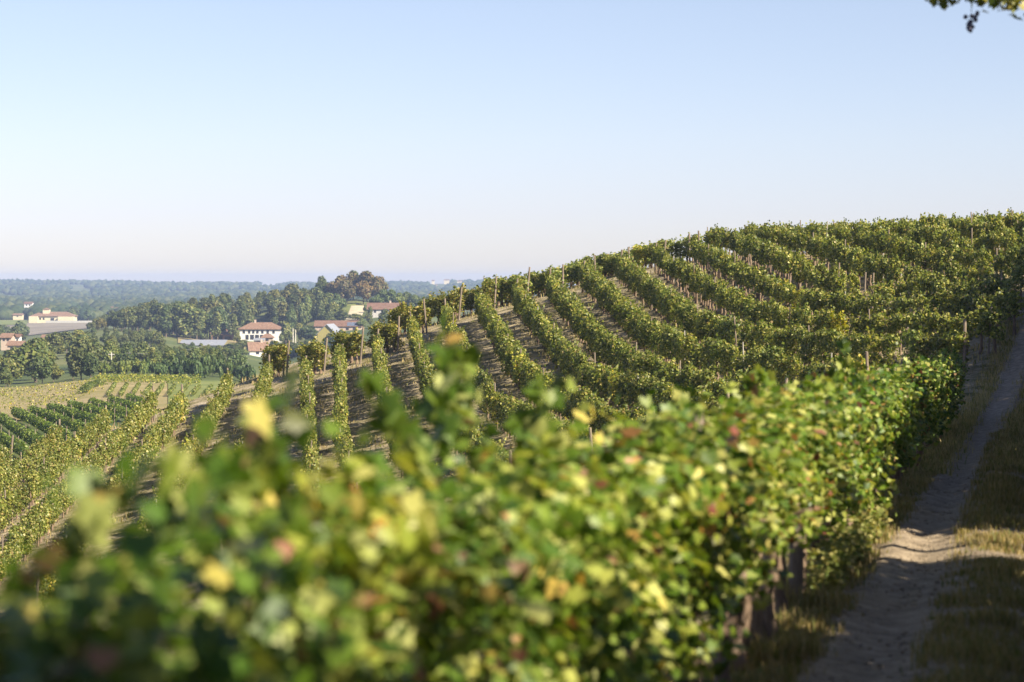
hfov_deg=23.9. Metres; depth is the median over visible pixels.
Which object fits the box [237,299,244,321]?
tree
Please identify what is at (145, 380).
vine row
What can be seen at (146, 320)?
tree
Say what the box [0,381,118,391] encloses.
vine row
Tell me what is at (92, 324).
tree
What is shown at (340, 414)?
vine row
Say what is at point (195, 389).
vine row
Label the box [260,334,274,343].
annex
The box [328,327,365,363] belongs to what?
vine row
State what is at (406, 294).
tree
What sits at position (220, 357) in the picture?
bush
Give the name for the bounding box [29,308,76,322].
villa
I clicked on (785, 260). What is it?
vine row
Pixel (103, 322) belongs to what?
tree
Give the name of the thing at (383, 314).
tree
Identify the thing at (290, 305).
tree
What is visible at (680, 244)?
vine row
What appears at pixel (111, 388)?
vine row
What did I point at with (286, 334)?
tree
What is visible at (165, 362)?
bush
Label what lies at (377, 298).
tree
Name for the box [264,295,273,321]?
tree
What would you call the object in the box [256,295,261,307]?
tree
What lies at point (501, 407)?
vine row
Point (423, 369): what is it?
vine row
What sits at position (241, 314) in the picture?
tree
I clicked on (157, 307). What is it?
tree
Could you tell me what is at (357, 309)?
house
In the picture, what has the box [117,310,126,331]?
tree
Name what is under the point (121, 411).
vine row
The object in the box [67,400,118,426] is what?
vine row
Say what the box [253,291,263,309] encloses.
tree
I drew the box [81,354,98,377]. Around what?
tree
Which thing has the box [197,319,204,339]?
tree
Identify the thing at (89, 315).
tree
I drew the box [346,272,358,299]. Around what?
tree
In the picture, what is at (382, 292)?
tree
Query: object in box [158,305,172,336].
tree
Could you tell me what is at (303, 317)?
tree
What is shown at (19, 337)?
house
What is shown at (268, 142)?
sky
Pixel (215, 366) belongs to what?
bush
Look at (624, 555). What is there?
vine row
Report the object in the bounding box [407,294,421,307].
tree
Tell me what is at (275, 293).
tree
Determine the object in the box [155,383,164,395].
vine row
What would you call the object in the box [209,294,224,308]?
tree
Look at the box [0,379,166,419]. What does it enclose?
straw field
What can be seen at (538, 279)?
vine row
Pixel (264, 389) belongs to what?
vine row
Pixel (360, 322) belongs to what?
shrub
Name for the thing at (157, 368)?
bush
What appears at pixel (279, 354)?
vine row
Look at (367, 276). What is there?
tree
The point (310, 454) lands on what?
vine row
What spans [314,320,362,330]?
house
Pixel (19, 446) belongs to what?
vine row
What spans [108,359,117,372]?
shrub
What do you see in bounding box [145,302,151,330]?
tree
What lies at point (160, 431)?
vine row
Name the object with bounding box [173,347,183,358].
tree
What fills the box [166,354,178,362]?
bush
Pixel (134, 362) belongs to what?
shrub
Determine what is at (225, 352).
shrub
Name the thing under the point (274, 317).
tree
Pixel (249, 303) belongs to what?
tree
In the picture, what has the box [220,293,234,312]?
tree
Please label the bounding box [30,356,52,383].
tree
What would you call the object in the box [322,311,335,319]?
tree
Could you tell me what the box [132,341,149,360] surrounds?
tree
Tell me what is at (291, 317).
tree
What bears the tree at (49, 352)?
on the valley ground at (171, 339)
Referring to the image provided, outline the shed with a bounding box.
[179,340,226,346]
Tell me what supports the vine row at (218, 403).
on the ground at (406, 389)
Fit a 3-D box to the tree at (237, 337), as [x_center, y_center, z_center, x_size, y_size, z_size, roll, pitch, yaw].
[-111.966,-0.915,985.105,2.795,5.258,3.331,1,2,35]
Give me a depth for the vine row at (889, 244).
115.94 m
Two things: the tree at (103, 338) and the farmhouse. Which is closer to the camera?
the tree at (103, 338)
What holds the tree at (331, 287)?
on the valley ground at (171, 339)
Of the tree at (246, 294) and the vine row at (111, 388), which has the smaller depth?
the vine row at (111, 388)
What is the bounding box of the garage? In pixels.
[253,338,265,341]
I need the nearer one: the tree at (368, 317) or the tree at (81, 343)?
the tree at (81, 343)
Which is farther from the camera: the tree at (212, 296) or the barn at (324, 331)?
the tree at (212, 296)
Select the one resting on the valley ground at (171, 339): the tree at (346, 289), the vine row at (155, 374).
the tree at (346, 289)
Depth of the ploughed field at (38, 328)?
1571.42 m
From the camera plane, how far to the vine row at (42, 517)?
114.10 m
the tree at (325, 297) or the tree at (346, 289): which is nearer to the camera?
the tree at (325, 297)
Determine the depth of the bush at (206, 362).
473.18 m
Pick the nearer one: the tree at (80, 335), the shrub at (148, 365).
the shrub at (148, 365)
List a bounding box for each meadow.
[168,380,233,404]
[335,303,355,318]
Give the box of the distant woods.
[0,278,540,320]
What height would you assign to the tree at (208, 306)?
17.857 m
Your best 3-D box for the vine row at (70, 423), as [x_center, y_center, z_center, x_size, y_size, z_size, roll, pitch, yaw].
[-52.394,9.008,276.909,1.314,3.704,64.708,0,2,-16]
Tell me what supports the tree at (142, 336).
on the valley ground at (171, 339)
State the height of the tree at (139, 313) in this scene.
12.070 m
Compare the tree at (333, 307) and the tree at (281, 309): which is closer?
the tree at (333, 307)
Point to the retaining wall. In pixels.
(68, 321)
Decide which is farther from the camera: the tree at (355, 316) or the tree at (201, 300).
the tree at (201, 300)
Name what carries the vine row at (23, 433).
on the valley ground at (171, 339)
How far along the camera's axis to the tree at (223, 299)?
1127.92 m
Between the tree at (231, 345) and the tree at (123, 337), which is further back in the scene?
the tree at (231, 345)
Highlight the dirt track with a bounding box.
[781,315,1023,681]
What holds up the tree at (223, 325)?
on the valley ground at (171, 339)
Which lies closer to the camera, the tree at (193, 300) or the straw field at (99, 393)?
the straw field at (99, 393)
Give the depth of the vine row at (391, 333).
144.56 m
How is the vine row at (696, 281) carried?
on the ground at (406, 389)
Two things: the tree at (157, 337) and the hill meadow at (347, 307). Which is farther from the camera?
the hill meadow at (347, 307)
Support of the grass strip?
on the ground at (406, 389)
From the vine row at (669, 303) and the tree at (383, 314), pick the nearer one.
the vine row at (669, 303)
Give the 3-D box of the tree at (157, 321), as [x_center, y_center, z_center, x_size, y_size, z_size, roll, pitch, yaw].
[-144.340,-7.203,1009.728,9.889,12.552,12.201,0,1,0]
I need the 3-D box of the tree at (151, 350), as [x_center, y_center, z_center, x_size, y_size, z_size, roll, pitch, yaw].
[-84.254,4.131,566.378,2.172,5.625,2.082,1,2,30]
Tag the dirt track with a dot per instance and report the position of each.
(908, 618)
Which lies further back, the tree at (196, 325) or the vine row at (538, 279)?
the tree at (196, 325)
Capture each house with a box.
[0,333,16,349]
[5,341,25,349]
[12,313,23,319]
[15,334,22,340]
[24,302,33,307]
[346,305,363,319]
[366,301,399,317]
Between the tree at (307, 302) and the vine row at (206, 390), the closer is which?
the vine row at (206, 390)
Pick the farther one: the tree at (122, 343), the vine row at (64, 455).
the tree at (122, 343)
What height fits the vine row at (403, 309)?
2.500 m
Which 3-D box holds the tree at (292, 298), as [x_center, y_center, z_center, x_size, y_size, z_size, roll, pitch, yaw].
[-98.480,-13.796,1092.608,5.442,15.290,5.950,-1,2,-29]
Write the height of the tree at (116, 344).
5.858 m
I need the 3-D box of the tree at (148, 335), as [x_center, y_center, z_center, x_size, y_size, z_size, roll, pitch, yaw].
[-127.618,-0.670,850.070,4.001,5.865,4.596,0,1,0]
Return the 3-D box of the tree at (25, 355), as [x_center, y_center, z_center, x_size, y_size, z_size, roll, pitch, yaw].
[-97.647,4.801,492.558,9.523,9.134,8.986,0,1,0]
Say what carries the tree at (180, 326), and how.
on the valley ground at (171, 339)
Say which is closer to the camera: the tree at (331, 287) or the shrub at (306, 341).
the shrub at (306, 341)
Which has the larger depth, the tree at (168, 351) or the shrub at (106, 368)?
the tree at (168, 351)
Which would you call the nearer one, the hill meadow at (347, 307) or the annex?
the annex
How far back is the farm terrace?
991.57 m
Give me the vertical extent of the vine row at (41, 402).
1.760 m
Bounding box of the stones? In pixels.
[777,473,1023,681]
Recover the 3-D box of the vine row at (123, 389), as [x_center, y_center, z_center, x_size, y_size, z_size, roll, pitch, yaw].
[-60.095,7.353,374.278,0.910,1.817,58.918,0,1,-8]
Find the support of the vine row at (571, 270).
on the ground at (406, 389)
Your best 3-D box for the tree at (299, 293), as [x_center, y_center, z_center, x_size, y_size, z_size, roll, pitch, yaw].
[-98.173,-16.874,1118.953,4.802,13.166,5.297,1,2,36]
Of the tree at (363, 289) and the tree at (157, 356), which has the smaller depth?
the tree at (157, 356)
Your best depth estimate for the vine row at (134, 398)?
310.79 m
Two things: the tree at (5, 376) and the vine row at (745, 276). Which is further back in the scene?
the tree at (5, 376)
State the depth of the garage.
996.14 m
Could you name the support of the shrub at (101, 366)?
on the valley ground at (171, 339)
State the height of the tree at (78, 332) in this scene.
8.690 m
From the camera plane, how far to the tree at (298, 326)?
999.23 m
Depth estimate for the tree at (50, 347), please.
589.17 m
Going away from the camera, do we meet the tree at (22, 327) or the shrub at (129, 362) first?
the shrub at (129, 362)
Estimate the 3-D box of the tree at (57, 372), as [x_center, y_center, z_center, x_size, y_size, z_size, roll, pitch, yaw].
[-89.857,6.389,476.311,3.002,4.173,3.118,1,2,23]
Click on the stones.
(869, 648)
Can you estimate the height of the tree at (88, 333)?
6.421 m
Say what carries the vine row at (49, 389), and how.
on the straw field at (99, 393)
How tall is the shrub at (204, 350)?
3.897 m
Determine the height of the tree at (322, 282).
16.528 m
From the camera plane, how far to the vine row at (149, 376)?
432.40 m
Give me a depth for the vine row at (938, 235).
119.72 m
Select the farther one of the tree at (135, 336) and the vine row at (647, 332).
the tree at (135, 336)
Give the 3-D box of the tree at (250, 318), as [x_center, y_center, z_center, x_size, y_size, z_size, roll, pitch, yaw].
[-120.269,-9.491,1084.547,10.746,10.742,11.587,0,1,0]
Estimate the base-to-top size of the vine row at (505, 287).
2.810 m
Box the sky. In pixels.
[0,0,1023,285]
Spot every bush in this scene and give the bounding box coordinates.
[149,362,167,375]
[159,358,171,374]
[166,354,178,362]
[168,360,183,377]
[178,353,187,373]
[181,358,189,373]
[186,353,203,377]
[199,353,212,377]
[208,360,219,375]
[211,349,225,361]
[217,358,233,376]
[232,360,243,378]
[236,367,242,379]
[240,361,256,380]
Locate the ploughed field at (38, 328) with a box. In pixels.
[7,323,87,334]
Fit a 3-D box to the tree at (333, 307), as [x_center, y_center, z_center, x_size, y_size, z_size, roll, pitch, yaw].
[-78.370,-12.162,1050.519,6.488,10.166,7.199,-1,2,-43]
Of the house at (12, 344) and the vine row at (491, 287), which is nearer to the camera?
the vine row at (491, 287)
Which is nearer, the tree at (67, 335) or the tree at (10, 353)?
the tree at (10, 353)
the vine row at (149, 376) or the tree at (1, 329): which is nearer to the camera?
the vine row at (149, 376)
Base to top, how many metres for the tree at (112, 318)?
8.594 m
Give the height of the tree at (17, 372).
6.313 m
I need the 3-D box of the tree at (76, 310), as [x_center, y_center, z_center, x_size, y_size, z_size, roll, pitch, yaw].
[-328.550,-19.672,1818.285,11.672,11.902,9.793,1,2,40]
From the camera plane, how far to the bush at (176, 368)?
475.70 m
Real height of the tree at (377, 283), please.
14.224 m
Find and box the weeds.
[785,486,904,594]
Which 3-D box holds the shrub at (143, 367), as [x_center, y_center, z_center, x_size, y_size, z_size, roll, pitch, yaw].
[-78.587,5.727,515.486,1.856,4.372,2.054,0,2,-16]
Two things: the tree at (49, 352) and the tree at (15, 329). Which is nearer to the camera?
the tree at (49, 352)
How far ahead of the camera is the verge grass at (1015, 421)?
68.65 m
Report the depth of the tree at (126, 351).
547.63 m
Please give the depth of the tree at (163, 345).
729.97 m
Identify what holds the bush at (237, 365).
on the valley ground at (171, 339)
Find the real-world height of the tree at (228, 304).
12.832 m
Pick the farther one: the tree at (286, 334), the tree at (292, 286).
the tree at (292, 286)
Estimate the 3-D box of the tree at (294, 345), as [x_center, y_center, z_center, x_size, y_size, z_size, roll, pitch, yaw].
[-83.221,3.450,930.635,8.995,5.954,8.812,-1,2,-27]
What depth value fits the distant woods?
3817.97 m
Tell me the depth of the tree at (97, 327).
999.05 m
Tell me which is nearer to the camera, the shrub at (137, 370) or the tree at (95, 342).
the shrub at (137, 370)
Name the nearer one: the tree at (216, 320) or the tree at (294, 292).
the tree at (216, 320)
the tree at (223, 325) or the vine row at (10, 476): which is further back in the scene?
the tree at (223, 325)
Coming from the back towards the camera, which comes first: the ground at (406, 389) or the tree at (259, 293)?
the tree at (259, 293)
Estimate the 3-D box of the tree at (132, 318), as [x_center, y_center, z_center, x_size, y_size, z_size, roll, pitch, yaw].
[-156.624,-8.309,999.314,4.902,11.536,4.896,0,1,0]
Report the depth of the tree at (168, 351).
548.02 m
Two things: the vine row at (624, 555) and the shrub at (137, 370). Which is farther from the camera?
the shrub at (137, 370)
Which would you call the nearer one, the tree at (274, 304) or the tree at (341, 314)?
the tree at (341, 314)
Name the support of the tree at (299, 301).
on the valley ground at (171, 339)
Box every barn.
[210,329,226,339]
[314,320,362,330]
[316,324,339,341]
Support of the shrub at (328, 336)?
on the valley ground at (171, 339)
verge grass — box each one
[663,423,968,681]
[903,317,1023,476]
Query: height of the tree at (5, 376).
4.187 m
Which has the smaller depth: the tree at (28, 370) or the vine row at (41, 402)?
the vine row at (41, 402)
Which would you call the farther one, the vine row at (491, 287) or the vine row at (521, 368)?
the vine row at (491, 287)
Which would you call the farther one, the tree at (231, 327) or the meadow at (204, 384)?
the tree at (231, 327)
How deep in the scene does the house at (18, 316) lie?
1900.19 m
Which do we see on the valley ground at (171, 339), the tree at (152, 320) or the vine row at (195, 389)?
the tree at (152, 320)
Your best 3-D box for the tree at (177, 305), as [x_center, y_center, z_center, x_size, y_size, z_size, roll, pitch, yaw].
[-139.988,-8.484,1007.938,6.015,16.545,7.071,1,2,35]
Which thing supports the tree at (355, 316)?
on the valley ground at (171, 339)
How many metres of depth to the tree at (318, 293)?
1103.56 m
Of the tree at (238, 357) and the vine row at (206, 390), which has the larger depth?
the tree at (238, 357)
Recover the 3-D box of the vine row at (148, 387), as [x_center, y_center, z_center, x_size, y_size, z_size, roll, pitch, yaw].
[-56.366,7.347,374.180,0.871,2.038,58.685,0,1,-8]
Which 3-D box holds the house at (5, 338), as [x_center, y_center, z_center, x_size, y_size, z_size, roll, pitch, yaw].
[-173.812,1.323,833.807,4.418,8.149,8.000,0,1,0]
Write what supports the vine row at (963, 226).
on the ground at (406, 389)
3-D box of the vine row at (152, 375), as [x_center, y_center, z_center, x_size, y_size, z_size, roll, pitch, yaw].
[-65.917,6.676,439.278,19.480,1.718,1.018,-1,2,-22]
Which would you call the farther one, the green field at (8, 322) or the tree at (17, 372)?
the green field at (8, 322)
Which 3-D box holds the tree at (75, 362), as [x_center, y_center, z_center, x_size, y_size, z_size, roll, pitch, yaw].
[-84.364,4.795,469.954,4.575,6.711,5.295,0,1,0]
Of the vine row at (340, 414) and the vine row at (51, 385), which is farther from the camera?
the vine row at (51, 385)
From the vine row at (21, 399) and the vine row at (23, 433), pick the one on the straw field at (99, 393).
the vine row at (21, 399)
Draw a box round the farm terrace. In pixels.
[178,337,244,348]
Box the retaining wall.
[46,321,91,322]
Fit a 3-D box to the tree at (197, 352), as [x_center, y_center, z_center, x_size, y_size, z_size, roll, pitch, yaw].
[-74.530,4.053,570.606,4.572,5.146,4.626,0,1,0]
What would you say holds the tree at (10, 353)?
on the valley ground at (171, 339)
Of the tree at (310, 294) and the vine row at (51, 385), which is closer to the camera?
the vine row at (51, 385)
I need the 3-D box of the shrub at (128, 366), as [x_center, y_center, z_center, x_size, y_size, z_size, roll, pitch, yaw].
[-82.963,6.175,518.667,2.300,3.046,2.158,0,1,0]
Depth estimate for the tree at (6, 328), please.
1357.81 m
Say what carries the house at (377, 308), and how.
on the valley ground at (171, 339)
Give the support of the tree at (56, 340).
on the valley ground at (171, 339)
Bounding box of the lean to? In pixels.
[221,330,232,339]
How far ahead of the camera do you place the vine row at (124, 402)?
299.46 m
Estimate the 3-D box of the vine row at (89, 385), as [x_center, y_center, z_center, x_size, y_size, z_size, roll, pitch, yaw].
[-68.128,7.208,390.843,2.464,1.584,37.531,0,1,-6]
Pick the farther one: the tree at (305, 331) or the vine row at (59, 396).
the tree at (305, 331)
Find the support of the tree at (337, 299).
on the valley ground at (171, 339)
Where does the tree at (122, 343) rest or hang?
on the valley ground at (171, 339)
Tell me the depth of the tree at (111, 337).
790.56 m
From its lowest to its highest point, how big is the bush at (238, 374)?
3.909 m
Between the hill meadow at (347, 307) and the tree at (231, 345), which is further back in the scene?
the hill meadow at (347, 307)
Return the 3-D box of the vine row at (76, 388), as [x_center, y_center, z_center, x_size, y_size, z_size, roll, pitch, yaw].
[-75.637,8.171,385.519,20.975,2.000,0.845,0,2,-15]
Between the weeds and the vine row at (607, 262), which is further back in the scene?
the vine row at (607, 262)
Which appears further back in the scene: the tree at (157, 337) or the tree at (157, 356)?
the tree at (157, 337)
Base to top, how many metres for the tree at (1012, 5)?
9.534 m
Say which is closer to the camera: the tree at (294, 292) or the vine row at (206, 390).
the vine row at (206, 390)
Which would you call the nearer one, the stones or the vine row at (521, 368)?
the stones
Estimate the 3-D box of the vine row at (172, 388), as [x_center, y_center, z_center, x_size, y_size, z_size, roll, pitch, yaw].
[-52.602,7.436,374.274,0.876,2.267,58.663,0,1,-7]
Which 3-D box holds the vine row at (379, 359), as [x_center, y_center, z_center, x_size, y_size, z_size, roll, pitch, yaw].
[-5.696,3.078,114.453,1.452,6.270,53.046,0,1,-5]
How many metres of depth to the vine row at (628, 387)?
106.89 m
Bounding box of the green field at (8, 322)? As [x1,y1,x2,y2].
[0,320,26,324]
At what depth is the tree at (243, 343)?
939.19 m
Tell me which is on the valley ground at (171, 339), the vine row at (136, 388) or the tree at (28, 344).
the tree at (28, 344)
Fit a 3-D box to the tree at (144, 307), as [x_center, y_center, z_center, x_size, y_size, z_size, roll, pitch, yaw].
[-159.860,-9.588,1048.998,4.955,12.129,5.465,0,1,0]
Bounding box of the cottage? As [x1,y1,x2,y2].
[246,339,268,356]
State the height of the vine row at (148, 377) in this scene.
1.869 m
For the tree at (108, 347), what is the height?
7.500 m
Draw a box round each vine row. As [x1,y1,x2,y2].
[0,313,969,681]
[0,379,121,389]
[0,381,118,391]
[0,383,107,395]
[0,386,158,583]
[0,389,95,401]
[0,397,79,408]
[0,405,112,534]
[0,410,45,445]
[0,419,63,496]
[0,427,29,458]
[0,435,13,468]
[1,385,103,397]
[1,393,89,404]
[11,404,71,441]
[27,403,85,433]
[30,384,191,605]
[45,400,95,423]
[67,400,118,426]
[79,379,104,392]
[87,395,130,419]
[89,376,201,384]
[91,375,198,383]
[94,374,198,381]
[98,374,199,380]
[100,373,200,378]
[106,382,116,396]
[107,394,141,409]
[118,382,128,396]
[125,390,152,404]
[130,382,140,394]
[137,368,234,528]
[142,382,152,395]
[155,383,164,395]
[167,383,176,395]
[180,383,188,392]
[191,384,200,395]
[203,384,212,394]
[219,355,274,551]
[259,340,291,376]
[294,336,330,373]
[299,355,321,490]
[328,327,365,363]
[330,340,358,498]
[365,316,404,352]
[371,328,433,489]
[386,299,431,334]
[406,311,512,473]
[417,287,465,323]
[440,298,597,464]
[447,276,499,316]
[473,289,656,440]
[481,267,532,305]
[492,264,568,306]
[507,255,602,302]
[510,278,729,427]
[540,247,633,293]
[543,267,787,400]
[569,239,670,285]
[577,260,873,390]
[607,231,704,276]
[614,250,970,373]
[651,243,1006,355]
[687,233,1023,334]
[703,223,1020,320]
[739,220,1023,307]
[778,219,1023,290]
[816,218,1023,275]
[846,212,1023,249]
[908,207,1023,247]
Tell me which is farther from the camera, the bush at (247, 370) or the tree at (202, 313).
the tree at (202, 313)
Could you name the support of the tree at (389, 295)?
on the valley ground at (171, 339)
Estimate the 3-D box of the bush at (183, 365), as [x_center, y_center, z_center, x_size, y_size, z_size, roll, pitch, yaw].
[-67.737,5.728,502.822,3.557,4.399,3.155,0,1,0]
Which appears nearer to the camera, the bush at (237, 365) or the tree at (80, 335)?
the bush at (237, 365)
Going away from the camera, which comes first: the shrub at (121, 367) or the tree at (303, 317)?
the shrub at (121, 367)
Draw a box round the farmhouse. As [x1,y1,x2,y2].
[239,320,280,341]
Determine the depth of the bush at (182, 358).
508.48 m
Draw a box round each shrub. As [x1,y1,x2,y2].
[98,362,103,373]
[101,362,110,373]
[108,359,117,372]
[116,359,125,372]
[123,363,130,372]
[125,359,131,372]
[132,358,137,372]
[135,360,139,372]
[139,359,147,373]
[146,359,150,372]
[201,347,207,354]
[222,347,228,357]
[289,348,297,358]
[301,338,312,345]
[323,333,335,338]
[356,318,365,325]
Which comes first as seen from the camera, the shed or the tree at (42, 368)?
the tree at (42, 368)
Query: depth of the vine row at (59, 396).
356.02 m
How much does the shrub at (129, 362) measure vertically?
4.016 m
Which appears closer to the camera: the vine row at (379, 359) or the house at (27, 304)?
the vine row at (379, 359)
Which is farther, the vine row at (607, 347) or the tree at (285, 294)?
the tree at (285, 294)
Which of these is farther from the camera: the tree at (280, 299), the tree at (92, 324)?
the tree at (280, 299)
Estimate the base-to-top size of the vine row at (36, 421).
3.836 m
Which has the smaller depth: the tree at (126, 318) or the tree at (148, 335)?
the tree at (148, 335)
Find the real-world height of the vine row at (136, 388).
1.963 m
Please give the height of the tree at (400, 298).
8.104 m
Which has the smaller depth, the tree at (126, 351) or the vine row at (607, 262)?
the vine row at (607, 262)
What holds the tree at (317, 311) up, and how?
on the valley ground at (171, 339)
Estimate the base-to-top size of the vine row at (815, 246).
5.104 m
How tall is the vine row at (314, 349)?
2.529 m
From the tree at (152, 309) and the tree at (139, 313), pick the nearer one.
the tree at (139, 313)
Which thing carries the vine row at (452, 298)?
on the ground at (406, 389)
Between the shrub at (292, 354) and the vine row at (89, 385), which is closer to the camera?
the vine row at (89, 385)
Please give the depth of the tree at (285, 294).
1143.67 m
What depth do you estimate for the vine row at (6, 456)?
135.63 m
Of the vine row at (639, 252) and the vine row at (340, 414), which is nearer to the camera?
the vine row at (340, 414)
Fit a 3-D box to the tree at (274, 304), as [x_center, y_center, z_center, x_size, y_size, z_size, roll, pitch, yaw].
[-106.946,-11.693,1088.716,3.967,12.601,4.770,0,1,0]
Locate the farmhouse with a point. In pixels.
(251, 331)
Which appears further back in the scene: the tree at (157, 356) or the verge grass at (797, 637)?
the tree at (157, 356)
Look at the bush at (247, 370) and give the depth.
473.16 m
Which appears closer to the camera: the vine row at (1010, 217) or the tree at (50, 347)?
the vine row at (1010, 217)
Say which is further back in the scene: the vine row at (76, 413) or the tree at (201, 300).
the tree at (201, 300)
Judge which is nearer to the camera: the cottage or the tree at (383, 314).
the cottage
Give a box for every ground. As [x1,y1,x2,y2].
[0,253,1023,681]
[0,284,574,459]
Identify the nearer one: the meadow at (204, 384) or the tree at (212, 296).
the meadow at (204, 384)
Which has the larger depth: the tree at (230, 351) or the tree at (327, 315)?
the tree at (327, 315)
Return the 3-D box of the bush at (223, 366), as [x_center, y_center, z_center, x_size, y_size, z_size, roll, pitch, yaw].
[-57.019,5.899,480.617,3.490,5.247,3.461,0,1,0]
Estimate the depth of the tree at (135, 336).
834.72 m
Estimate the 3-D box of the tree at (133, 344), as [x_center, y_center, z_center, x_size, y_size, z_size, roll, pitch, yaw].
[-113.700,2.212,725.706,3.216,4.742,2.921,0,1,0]
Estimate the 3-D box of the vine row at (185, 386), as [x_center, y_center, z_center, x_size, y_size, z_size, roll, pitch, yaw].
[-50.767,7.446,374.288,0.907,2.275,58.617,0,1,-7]
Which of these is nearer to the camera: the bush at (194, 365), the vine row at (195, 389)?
the vine row at (195, 389)
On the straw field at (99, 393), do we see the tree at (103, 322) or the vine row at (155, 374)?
the vine row at (155, 374)
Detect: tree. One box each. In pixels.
[0,325,4,340]
[0,357,24,385]
[0,368,13,387]
[2,324,10,331]
[2,350,16,359]
[7,326,23,335]
[8,342,54,381]
[15,321,29,339]
[18,338,48,351]
[24,355,41,382]
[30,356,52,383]
[42,338,58,360]
[42,342,54,360]
[47,332,65,353]
[51,363,64,381]
[61,331,71,352]
[64,336,100,360]
[67,329,88,346]
[67,349,86,379]
[68,307,79,316]
[68,334,86,345]
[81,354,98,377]
[83,310,94,320]
[85,331,95,338]
[88,338,103,361]
[90,319,96,327]
[95,320,99,330]
[98,340,121,362]
[99,318,106,327]
[99,331,108,342]
[107,312,118,327]
[107,335,116,339]
[109,339,119,347]
[116,342,136,361]
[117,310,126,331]
[117,334,129,342]
[119,340,126,348]
[122,309,128,328]
[127,307,138,329]
[128,307,144,330]
[128,332,140,341]
[130,341,136,347]
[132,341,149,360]
[140,332,144,341]
[141,305,146,312]
[142,311,150,329]
[144,331,152,345]
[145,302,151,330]
[146,352,162,362]
[147,347,155,355]
[148,302,164,326]
[150,310,155,327]
[150,331,165,343]
[153,304,162,323]
[153,311,174,333]
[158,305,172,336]
[159,342,168,350]
[161,347,175,359]
[170,301,182,336]
[173,303,195,337]
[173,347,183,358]
[177,303,208,338]
[187,347,201,359]
[188,315,201,339]
[189,297,197,305]
[197,297,208,304]
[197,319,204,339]
[201,301,222,338]
[205,306,228,331]
[208,349,223,357]
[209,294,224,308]
[210,311,222,339]
[219,296,227,305]
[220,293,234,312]
[224,294,230,313]
[224,343,241,347]
[226,350,247,364]
[227,314,239,337]
[227,348,233,358]
[229,298,258,315]
[233,332,240,341]
[235,303,246,326]
[236,339,247,348]
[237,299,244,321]
[237,308,255,324]
[243,291,250,297]
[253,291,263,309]
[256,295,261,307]
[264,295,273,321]
[267,297,286,322]
[268,301,287,324]
[271,289,280,298]
[271,301,278,322]
[271,310,277,324]
[279,283,298,295]
[279,321,294,343]
[281,290,292,304]
[285,308,297,328]
[287,303,293,309]
[287,342,300,348]
[288,288,303,297]
[288,294,299,313]
[293,323,303,342]
[294,296,301,316]
[296,290,302,296]
[297,303,309,326]
[299,325,318,339]
[300,291,316,306]
[301,295,312,324]
[310,299,324,320]
[313,288,323,301]
[315,276,327,294]
[321,293,333,306]
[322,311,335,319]
[324,302,339,312]
[325,275,345,293]
[327,293,346,309]
[332,310,351,319]
[336,279,356,303]
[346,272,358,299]
[349,313,364,319]
[355,280,372,304]
[356,270,373,300]
[365,306,372,325]
[369,276,388,296]
[369,294,384,302]
[377,289,387,302]
[378,308,388,322]
[384,289,395,302]
[392,292,406,302]
[401,291,411,304]
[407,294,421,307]
[925,0,1023,32]

